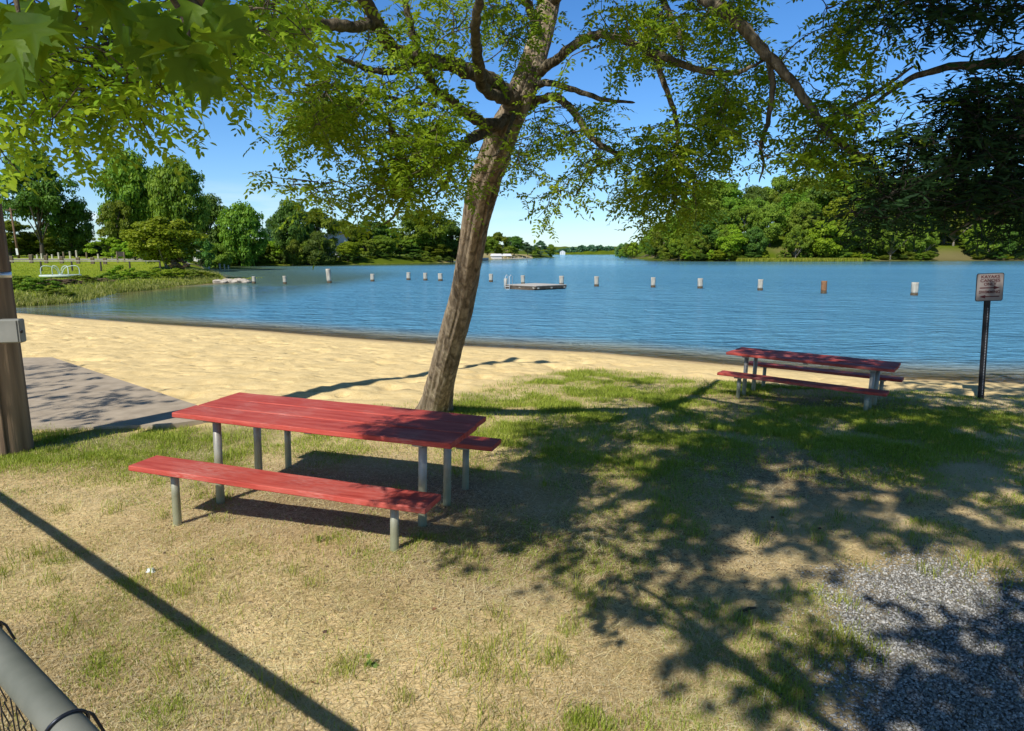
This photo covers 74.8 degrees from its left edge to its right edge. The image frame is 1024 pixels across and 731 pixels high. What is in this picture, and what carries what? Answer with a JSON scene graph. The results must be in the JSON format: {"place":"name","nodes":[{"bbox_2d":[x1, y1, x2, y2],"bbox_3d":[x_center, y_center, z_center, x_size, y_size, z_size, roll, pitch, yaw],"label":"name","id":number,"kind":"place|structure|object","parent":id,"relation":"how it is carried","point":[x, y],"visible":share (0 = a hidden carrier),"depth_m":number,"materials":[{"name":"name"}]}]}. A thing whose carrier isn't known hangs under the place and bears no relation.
{"place":"outdoors","nodes":[
{"label":"outdoors","id":0,"kind":"place"},
{"bbox_2d":[0,229,1023,730],"bbox_3d":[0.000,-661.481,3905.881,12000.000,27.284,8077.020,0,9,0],"label":"ground","id":1,"kind":"structure","parent":0,"point":[948,251],"depth_m":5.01,"materials":[{"name":"plant"}]},
{"bbox_2d":[5,208,19,257],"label":"utility pole","id":2,"kind":"object","parent":1,"relation":"on","point":[16,243],"visible":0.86,"depth_m":97.15,"materials":[{"name":"white paint"}]},
{"bbox_2d":[0,194,33,456],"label":"utility pole","id":3,"kind":"object","parent":1,"relation":"on","point":[16,434],"visible":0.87,"depth_m":7.01,"materials":[{"name":"brown wood"}]},
{"bbox_2d":[4,219,38,255],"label":"tree","id":4,"kind":"object","parent":1,"relation":"on","point":[24,236],"visible":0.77,"depth_m":115.44,"materials":[{"name":"green plant"}]},
{"bbox_2d":[12,275,47,288],"bbox_3d":[-28.172,-4.694,38.744,2.037,1.066,1.896,-4,10,-21],"label":"shrub","id":5,"kind":"object","parent":1,"relation":"on","point":[16,280],"visible":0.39,"depth_m":38.41,"materials":[{"name":"green plant"}]},
{"bbox_2d":[8,242,54,255],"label":"bush","id":6,"kind":"object","parent":1,"relation":"on","point":[25,252],"visible":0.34,"depth_m":117.82,"materials":[{"name":"green plant"}]},
{"bbox_2d":[15,277,64,290],"bbox_3d":[-26.947,-4.554,38.244,2.207,0.990,2.054,-2,10,-14],"label":"shrub","id":7,"kind":"object","parent":1,"relation":"on","point":[29,282],"visible":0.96,"depth_m":38.02,"materials":[{"name":"green plant"}]},
{"bbox_2d":[0,146,87,256],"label":"tree","id":8,"kind":"object","parent":1,"relation":"on","point":[46,203],"visible":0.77,"depth_m":107.70,"materials":[{"name":"green plant"}]},
{"bbox_2d":[0,621,105,730],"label":"chain link fence","id":9,"kind":"object","parent":1,"relation":"on","point":[42,701],"visible":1,"depth_m":1.28,"materials":[{"name":"metal"}]},
{"bbox_2d":[35,288,75,295],"bbox_3d":[-25.724,-4.081,37.752,1.975,0.634,2.015,-6,11,-30],"label":"shrub","id":10,"kind":"object","parent":1,"relation":"on","point":[51,291],"visible":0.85,"depth_m":37.50,"materials":[{"name":"green plant"}]},
{"bbox_2d":[17,229,96,256],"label":"tree","id":11,"kind":"object","parent":1,"relation":"on","point":[48,242],"visible":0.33,"depth_m":117.92,"materials":[{"name":"green plant"}]},
{"bbox_2d":[39,265,80,277],"bbox_3d":[-39.167,-8.092,58.100,3.120,1.163,3.120,0,9,0],"label":"merry go round","id":12,"kind":"object","parent":1,"relation":"on","point":[59,275],"visible":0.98,"depth_m":57.59,"materials":[{"name":"white paint"}]},
{"bbox_2d":[42,202,95,256],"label":"tree","id":13,"kind":"object","parent":1,"relation":"on","point":[68,232],"visible":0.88,"depth_m":112.24,"materials":[{"name":"green plant"}]},
{"bbox_2d":[48,243,107,256],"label":"bush","id":14,"kind":"object","parent":1,"relation":"on","point":[68,249],"visible":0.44,"depth_m":113.97,"materials":[{"name":"green plant"}]},
{"bbox_2d":[66,275,98,282],"bbox_3d":[-30.440,-6.078,47.679,1.952,0.761,1.817,-9,13,-42],"label":"shrub","id":15,"kind":"object","parent":1,"relation":"on","point":[81,277],"visible":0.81,"depth_m":47.40,"materials":[{"name":"green plant"}]},
{"bbox_2d":[10,261,160,270],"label":"rail fence","id":16,"kind":"object","parent":1,"relation":"on","point":[87,261],"visible":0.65,"depth_m":65.21,"materials":[{"name":"grey wood"}]},
{"bbox_2d":[83,237,122,258],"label":"tree","id":17,"kind":"object","parent":1,"relation":"on","point":[111,242],"visible":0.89,"depth_m":92.68,"materials":[{"name":"green plant"}]},
{"bbox_2d":[23,357,206,430],"bbox_3d":[-8.425,0.467,10.673,9.150,0.300,5.900,0,9,0],"label":"concrete pad","id":18,"kind":"object","parent":1,"relation":"on","point":[61,394],"visible":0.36,"depth_m":9.50,"materials":[{"name":"grey concrete"}]},
{"bbox_2d":[95,199,136,249],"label":"tree","id":19,"kind":"object","parent":1,"relation":"on","point":[117,209],"visible":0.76,"depth_m":94.86,"materials":[{"name":"green plant"}]},
{"bbox_2d":[14,267,218,306],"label":"bank grass","id":20,"kind":"structure","parent":1,"relation":"on","point":[40,298],"depth_m":44.86,"materials":[{"name":"green plant"}]},
{"bbox_2d":[93,147,153,257],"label":"tree","id":21,"kind":"object","parent":1,"relation":"on","point":[132,189],"visible":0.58,"depth_m":98.01,"materials":[{"name":"green plant"}]},
{"bbox_2d":[106,265,142,277],"bbox_3d":[-32.202,-7.655,55.410,2.694,1.347,2.748,4,10,20],"label":"shrub","id":22,"kind":"object","parent":1,"relation":"on","point":[126,272],"visible":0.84,"depth_m":55.30,"materials":[{"name":"green plant"}]},
{"bbox_2d":[111,241,142,259],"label":"bush","id":23,"kind":"object","parent":1,"relation":"on","point":[129,254],"visible":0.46,"depth_m":81.73,"materials":[{"name":"green plant"}]},
{"bbox_2d":[0,0,258,113],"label":"sweetgum tree","id":24,"kind":"object","parent":1,"relation":"on","point":[145,39],"visible":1,"depth_m":1.39,"materials":[{"name":"green plant"}]},
{"bbox_2d":[11,264,264,292],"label":"lawn grass","id":25,"kind":"structure","parent":1,"relation":"on","point":[84,266],"depth_m":66.04,"materials":[{"name":"green plant"}]},
{"bbox_2d":[148,268,175,277],"bbox_3d":[-30.657,-8.010,58.449,2.564,1.030,2.514,-2,10,-11],"label":"shrub","id":26,"kind":"object","parent":1,"relation":"on","point":[159,272],"visible":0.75,"depth_m":58.01,"materials":[{"name":"green plant"}]},
{"bbox_2d":[119,216,208,268],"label":"tree","id":27,"kind":"object","parent":1,"relation":"on","point":[160,238],"visible":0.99,"depth_m":66.28,"materials":[{"name":"green plant"}]},
{"bbox_2d":[144,152,210,247],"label":"tree","id":28,"kind":"object","parent":1,"relation":"on","point":[174,201],"visible":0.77,"depth_m":95.42,"materials":[{"name":"green plant"}]},
{"bbox_2d":[168,257,190,268],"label":"shrub","id":29,"kind":"object","parent":1,"relation":"on","point":[176,264],"visible":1,"depth_m":66.97,"materials":[{"name":"green plant"}]},
{"bbox_2d":[184,232,214,267],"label":"bush","id":30,"kind":"object","parent":1,"relation":"on","point":[205,260],"visible":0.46,"depth_m":93.74,"materials":[{"name":"green plant"}]},
{"bbox_2d":[128,392,500,551],"bbox_3d":[-1.520,0.903,5.650,2.460,1.015,1.762,4,10,15],"label":"picnic table","id":31,"kind":"object","parent":1,"relation":"on","point":[422,430],"visible":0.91,"depth_m":5.23,"materials":[{"name":"red paint"}]},
{"bbox_2d":[301,206,339,251],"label":"tree","id":32,"kind":"object","parent":1,"relation":"on","point":[319,224],"visible":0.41,"depth_m":163.27,"materials":[{"name":"green plant"}]},
{"bbox_2d":[325,228,349,257],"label":"house","id":33,"kind":"structure","parent":1,"relation":"on","point":[342,239],"depth_m":165.88,"materials":[{"name":"white"}]},
{"bbox_2d":[338,220,361,243],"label":"tree","id":34,"kind":"object","parent":1,"relation":"on","point":[352,238],"visible":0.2,"depth_m":173.04,"materials":[{"name":"green plant"}]},
{"bbox_2d":[336,241,364,258],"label":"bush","id":35,"kind":"object","parent":1,"relation":"on","point":[348,247],"visible":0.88,"depth_m":163.85,"materials":[{"name":"green plant"}]},
{"bbox_2d":[358,239,381,254],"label":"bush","id":36,"kind":"object","parent":1,"relation":"on","point":[370,244],"visible":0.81,"depth_m":172.02,"materials":[{"name":"green plant"}]},
{"bbox_2d":[354,216,386,255],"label":"tree","id":37,"kind":"object","parent":1,"relation":"on","point":[376,231],"visible":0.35,"depth_m":179.28,"materials":[{"name":"green plant"}]},
{"bbox_2d":[370,235,397,255],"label":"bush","id":38,"kind":"object","parent":1,"relation":"on","point":[384,242],"visible":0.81,"depth_m":178.06,"materials":[{"name":"green plant"}]},
{"bbox_2d":[380,220,400,252],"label":"tree","id":39,"kind":"object","parent":1,"relation":"on","point":[387,230],"visible":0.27,"depth_m":183.04,"materials":[{"name":"green plant"}]},
{"bbox_2d":[394,239,411,255],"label":"tree","id":40,"kind":"object","parent":1,"relation":"on","point":[404,243],"visible":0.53,"depth_m":193.59,"materials":[{"name":"green plant"}]},
{"bbox_2d":[395,209,451,256],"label":"tree","id":41,"kind":"object","parent":1,"relation":"on","point":[407,229],"visible":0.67,"depth_m":198.91,"materials":[{"name":"green plant"}]},
{"bbox_2d":[417,244,451,256],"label":"tree","id":42,"kind":"object","parent":1,"relation":"on","point":[441,250],"visible":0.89,"depth_m":200.05,"materials":[{"name":"green plant"}]},
{"bbox_2d":[442,219,460,261],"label":"tree","id":43,"kind":"object","parent":1,"relation":"on","point":[454,229],"visible":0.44,"depth_m":208.36,"materials":[{"name":"green plant"}]},
{"bbox_2d":[0,0,958,412],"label":"locust tree","id":44,"kind":"object","parent":1,"relation":"on","point":[318,122],"visible":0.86,"depth_m":4.52,"materials":[{"name":"green plant"}]},
{"bbox_2d":[484,235,499,254],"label":"tree","id":45,"kind":"object","parent":1,"relation":"on","point":[491,244],"visible":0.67,"depth_m":337.04,"materials":[{"name":"green plant"}]},
{"bbox_2d":[491,232,509,250],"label":"tree","id":46,"kind":"object","parent":1,"relation":"on","point":[497,236],"visible":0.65,"depth_m":351.43,"materials":[{"name":"green plant"}]},
{"bbox_2d":[494,245,517,253],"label":"tree","id":47,"kind":"object","parent":1,"relation":"on","point":[510,249],"visible":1,"depth_m":343.57,"materials":[{"name":"green plant"}]},
{"bbox_2d":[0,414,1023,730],"bbox_3d":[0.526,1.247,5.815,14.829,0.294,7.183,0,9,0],"label":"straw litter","id":48,"kind":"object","parent":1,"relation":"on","point":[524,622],"visible":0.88,"depth_m":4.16,"materials":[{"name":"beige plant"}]},
{"bbox_2d":[0,460,1023,730],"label":"grass tufts","id":49,"kind":"object","parent":1,"relation":"on","point":[564,656],"visible":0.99,"depth_m":3.70,"materials":[{"name":"green plant"}]},
{"bbox_2d":[0,392,1023,730],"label":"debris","id":50,"kind":"object","parent":1,"relation":"on","point":[562,546],"visible":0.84,"depth_m":4.89,"materials":[{"name":"brown plant"}]},
{"bbox_2d":[503,236,525,254],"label":"tree","id":51,"kind":"object","parent":1,"relation":"on","point":[516,242],"visible":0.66,"depth_m":366.13,"materials":[{"name":"green plant"}]},
{"bbox_2d":[555,245,615,252],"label":"distant woods","id":52,"kind":"object","parent":1,"relation":"on","point":[580,248],"visible":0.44,"depth_m":1639.90,"materials":[{"name":"green plant"}]},
{"bbox_2d":[627,242,641,257],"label":"tree","id":53,"kind":"object","parent":1,"relation":"on","point":[631,252],"visible":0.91,"depth_m":379.31,"materials":[{"name":"green plant"}]},
{"bbox_2d":[668,238,683,260],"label":"tree","id":54,"kind":"object","parent":1,"relation":"on","point":[678,250],"visible":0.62,"depth_m":245.33,"materials":[{"name":"green plant"}]},
{"bbox_2d":[681,232,706,260],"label":"tree","id":55,"kind":"object","parent":1,"relation":"on","point":[695,243],"visible":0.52,"depth_m":238.32,"materials":[{"name":"green plant"}]},
{"bbox_2d":[683,234,710,253],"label":"tree","id":56,"kind":"object","parent":1,"relation":"on","point":[706,246],"visible":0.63,"depth_m":237.42,"materials":[{"name":"green plant"}]},
{"bbox_2d":[692,197,730,233],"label":"tree","id":57,"kind":"object","parent":1,"relation":"on","point":[716,203],"visible":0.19,"depth_m":251.12,"materials":[{"name":"green plant"}]},
{"bbox_2d":[695,210,736,249],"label":"tree","id":58,"kind":"object","parent":1,"relation":"on","point":[713,237],"visible":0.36,"depth_m":239.19,"materials":[{"name":"green plant"}]},
{"bbox_2d":[694,179,739,205],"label":"tree","id":59,"kind":"object","parent":1,"relation":"on","point":[723,190],"visible":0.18,"depth_m":266.41,"materials":[{"name":"green plant"}]},
{"bbox_2d":[713,209,743,231],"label":"tree","id":60,"kind":"object","parent":1,"relation":"on","point":[732,215],"visible":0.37,"depth_m":239.14,"materials":[{"name":"green plant"}]},
{"bbox_2d":[715,228,741,260],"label":"tree","id":61,"kind":"object","parent":1,"relation":"on","point":[726,232],"visible":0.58,"depth_m":232.69,"materials":[{"name":"green plant"}]},
{"bbox_2d":[719,197,742,222],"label":"tree","id":62,"kind":"object","parent":1,"relation":"on","point":[730,203],"visible":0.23,"depth_m":251.74,"materials":[{"name":"green plant"}]},
{"bbox_2d":[715,224,747,260],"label":"tree","id":63,"kind":"object","parent":1,"relation":"on","point":[737,235],"visible":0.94,"depth_m":231.10,"materials":[{"name":"green plant"}]},
{"bbox_2d":[720,181,757,224],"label":"tree","id":64,"kind":"object","parent":1,"relation":"on","point":[735,193],"visible":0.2,"depth_m":265.59,"materials":[{"name":"green plant"}]},
{"bbox_2d":[734,206,760,231],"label":"tree","id":65,"kind":"object","parent":1,"relation":"on","point":[748,214],"visible":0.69,"depth_m":240.50,"materials":[{"name":"green plant"}]},
{"bbox_2d":[738,184,770,207],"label":"tree","id":66,"kind":"object","parent":1,"relation":"on","point":[753,192],"visible":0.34,"depth_m":288.98,"materials":[{"name":"green plant"}]},
{"bbox_2d":[740,197,769,240],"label":"tree","id":67,"kind":"object","parent":1,"relation":"on","point":[756,203],"visible":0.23,"depth_m":250.84,"materials":[{"name":"green plant"}]},
{"bbox_2d":[741,226,769,255],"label":"tree","id":68,"kind":"object","parent":1,"relation":"on","point":[752,234],"visible":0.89,"depth_m":231.85,"materials":[{"name":"green plant"}]},
{"bbox_2d":[753,203,788,246],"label":"tree","id":69,"kind":"object","parent":1,"relation":"on","point":[769,215],"visible":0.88,"depth_m":239.48,"materials":[{"name":"green plant"}]},
{"bbox_2d":[759,174,794,207],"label":"tree","id":70,"kind":"object","parent":1,"relation":"on","point":[784,183],"visible":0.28,"depth_m":287.26,"materials":[{"name":"green plant"}]},
{"bbox_2d":[768,189,793,228],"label":"tree","id":71,"kind":"object","parent":1,"relation":"on","point":[774,197],"visible":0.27,"depth_m":266.80,"materials":[{"name":"green plant"}]},
{"bbox_2d":[781,225,813,257],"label":"tree","id":72,"kind":"object","parent":1,"relation":"on","point":[790,241],"visible":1,"depth_m":232.11,"materials":[{"name":"green plant"}]},
{"bbox_2d":[776,192,821,236],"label":"tree","id":73,"kind":"object","parent":1,"relation":"on","point":[785,204],"visible":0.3,"depth_m":252.94,"materials":[{"name":"green plant"}]},
{"bbox_2d":[779,174,818,192],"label":"tree","id":74,"kind":"object","parent":1,"relation":"on","point":[799,186],"visible":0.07,"depth_m":288.30,"materials":[{"name":"green plant"}]},
{"bbox_2d":[784,201,819,241],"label":"tree","id":75,"kind":"object","parent":1,"relation":"on","point":[804,209],"visible":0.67,"depth_m":242.60,"materials":[{"name":"green plant"}]},
{"bbox_2d":[717,347,903,411],"bbox_3d":[4.842,0.340,10.906,2.477,1.015,1.712,8,12,36],"label":"picnic table","id":76,"kind":"object","parent":1,"relation":"on","point":[872,392],"visible":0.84,"depth_m":10.62,"materials":[{"name":"red paint"}]},
{"bbox_2d":[804,219,846,256],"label":"tree","id":77,"kind":"object","parent":1,"relation":"on","point":[829,245],"visible":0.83,"depth_m":232.25,"materials":[{"name":"green plant"}]},
{"bbox_2d":[806,179,854,237],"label":"tree","id":78,"kind":"object","parent":1,"relation":"on","point":[813,194],"visible":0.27,"depth_m":253.52,"materials":[{"name":"green plant"}]},
{"bbox_2d":[813,181,863,208],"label":"tree","id":79,"kind":"object","parent":1,"relation":"on","point":[824,203],"visible":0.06,"depth_m":256.23,"materials":[{"name":"green plant"}]},
{"bbox_2d":[822,197,855,232],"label":"tree","id":80,"kind":"object","parent":1,"relation":"on","point":[828,213],"visible":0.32,"depth_m":243.33,"materials":[{"name":"green plant"}]},
{"bbox_2d":[832,248,851,257],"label":"bush","id":81,"kind":"object","parent":1,"relation":"on","point":[839,253],"visible":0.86,"depth_m":236.05,"materials":[{"name":"green plant"}]},
{"bbox_2d":[822,219,865,251],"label":"tree","id":82,"kind":"object","parent":1,"relation":"on","point":[856,238],"visible":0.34,"depth_m":236.36,"materials":[{"name":"green plant"}]},
{"bbox_2d":[856,225,886,253],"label":"tree","id":83,"kind":"object","parent":1,"relation":"on","point":[870,244],"visible":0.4,"depth_m":241.40,"materials":[{"name":"green plant"}]},
{"bbox_2d":[877,226,913,259],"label":"tree","id":84,"kind":"object","parent":1,"relation":"on","point":[887,247],"visible":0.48,"depth_m":242.03,"materials":[{"name":"green plant"}]},
{"bbox_2d":[798,0,1023,259],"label":"willow oak tree","id":85,"kind":"object","parent":1,"relation":"on","point":[1000,150],"visible":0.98,"depth_m":4.00,"materials":[{"name":"green plant"}]},
{"bbox_2d":[899,224,931,255],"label":"tree","id":86,"kind":"object","parent":1,"relation":"on","point":[919,246],"visible":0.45,"depth_m":246.41,"materials":[{"name":"green plant"}]},
{"bbox_2d":[920,221,939,251],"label":"tree","id":87,"kind":"object","parent":1,"relation":"on","point":[933,242],"visible":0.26,"depth_m":249.27,"materials":[{"name":"green plant"}]},
{"bbox_2d":[938,211,972,245],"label":"tree","id":88,"kind":"object","parent":1,"relation":"on","point":[961,231],"visible":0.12,"depth_m":260.40,"materials":[{"name":"green plant"}]},
{"bbox_2d":[959,220,1004,258],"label":"bush","id":89,"kind":"object","parent":1,"relation":"on","point":[965,240],"visible":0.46,"depth_m":251.04,"materials":[{"name":"green plant"}]},
{"bbox_2d":[975,273,1003,398],"bbox_3d":[7.856,-0.277,11.133,0.411,2.496,0.054,-1,9,8],"label":"sign post","id":90,"kind":"object","parent":1,"relation":"on","point":[989,287],"visible":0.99,"depth_m":10.99,"materials":[{"name":"metal"}]},
{"bbox_2d":[995,224,1018,254],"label":"tree","id":91,"kind":"object","parent":1,"relation":"on","point":[1012,243],"visible":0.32,"depth_m":253.35,"materials":[{"name":"green plant"}]},
{"bbox_2d":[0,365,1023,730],"bbox_3d":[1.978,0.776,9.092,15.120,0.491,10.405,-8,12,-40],"label":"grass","id":92,"kind":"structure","parent":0,"point":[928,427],"depth_m":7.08,"materials":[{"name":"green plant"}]},
{"bbox_2d":[0,0,1023,249],"label":"sky","id":93,"kind":"structure","parent":0,"point":[223,166],"materials":[{"name":"blue"}]},
{"bbox_2d":[16,255,1023,381],"bbox_3d":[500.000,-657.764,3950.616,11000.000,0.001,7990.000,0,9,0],"label":"lake water","id":94,"kind":"structure","parent":0,"point":[874,310],"depth_m":32.71,"materials":[{"name":"blue liquid"}]},
{"bbox_2d":[504,275,566,289],"bbox_3d":[1.694,-5.974,50.086,3.640,1.669,3.397,-9,13,-43],"label":"swim raft","id":95,"kind":"object","parent":94,"relation":"on","point":[534,286],"visible":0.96,"depth_m":49.37,"materials":[{"name":"grey wood"}]},
{"bbox_2d":[16,253,1023,382],"bbox_3d":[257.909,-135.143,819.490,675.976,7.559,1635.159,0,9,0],"label":"lake bed","id":96,"kind":"object","parent":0,"point":[904,375],"visible":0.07,"depth_m":19.44,"materials":[{"name":"brown sand"}]},
{"bbox_2d":[192,193,224,245],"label":"tree","id":97,"kind":"object","parent":96,"relation":"on","point":[212,233],"visible":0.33,"depth_m":134.90,"materials":[{"name":"green plant"}]},
{"bbox_2d":[197,243,234,267],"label":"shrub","id":98,"kind":"object","parent":96,"relation":"on","point":[221,252],"visible":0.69,"depth_m":125.53,"materials":[{"name":"green plant"}]},
{"bbox_2d":[215,199,269,266],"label":"tree","id":99,"kind":"object","parent":96,"relation":"on","point":[240,226],"visible":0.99,"depth_m":133.38,"materials":[{"name":"green plant"}]},
{"bbox_2d":[266,198,314,260],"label":"tree","id":100,"kind":"object","parent":96,"relation":"on","point":[286,235],"visible":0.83,"depth_m":146.56,"materials":[{"name":"green plant"}]},
{"bbox_2d":[284,239,304,265],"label":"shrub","id":101,"kind":"object","parent":96,"relation":"on","point":[292,247],"visible":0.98,"depth_m":145.03,"materials":[{"name":"green plant"}]},
{"bbox_2d":[302,230,335,265],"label":"tree","id":102,"kind":"object","parent":96,"relation":"on","point":[322,255],"visible":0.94,"depth_m":146.19,"materials":[{"name":"green plant"}]},
{"bbox_2d":[735,257,863,260],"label":"marsh grass","id":103,"kind":"structure","parent":96,"relation":"on","point":[800,259],"depth_m":230.64,"materials":[{"name":"green plant"}]},
{"bbox_2d":[17,313,1023,432],"bbox_3d":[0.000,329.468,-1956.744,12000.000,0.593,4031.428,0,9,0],"label":"sand beach","id":104,"kind":"structure","parent":0,"point":[195,365],"depth_m":14.33,"materials":[{"name":"beige sand"}]},
{"bbox_2d":[750,540,1023,730],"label":"gravel path","id":105,"kind":"structure","parent":0,"point":[985,579],"depth_m":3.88,"materials":[{"name":"grey gravel"}]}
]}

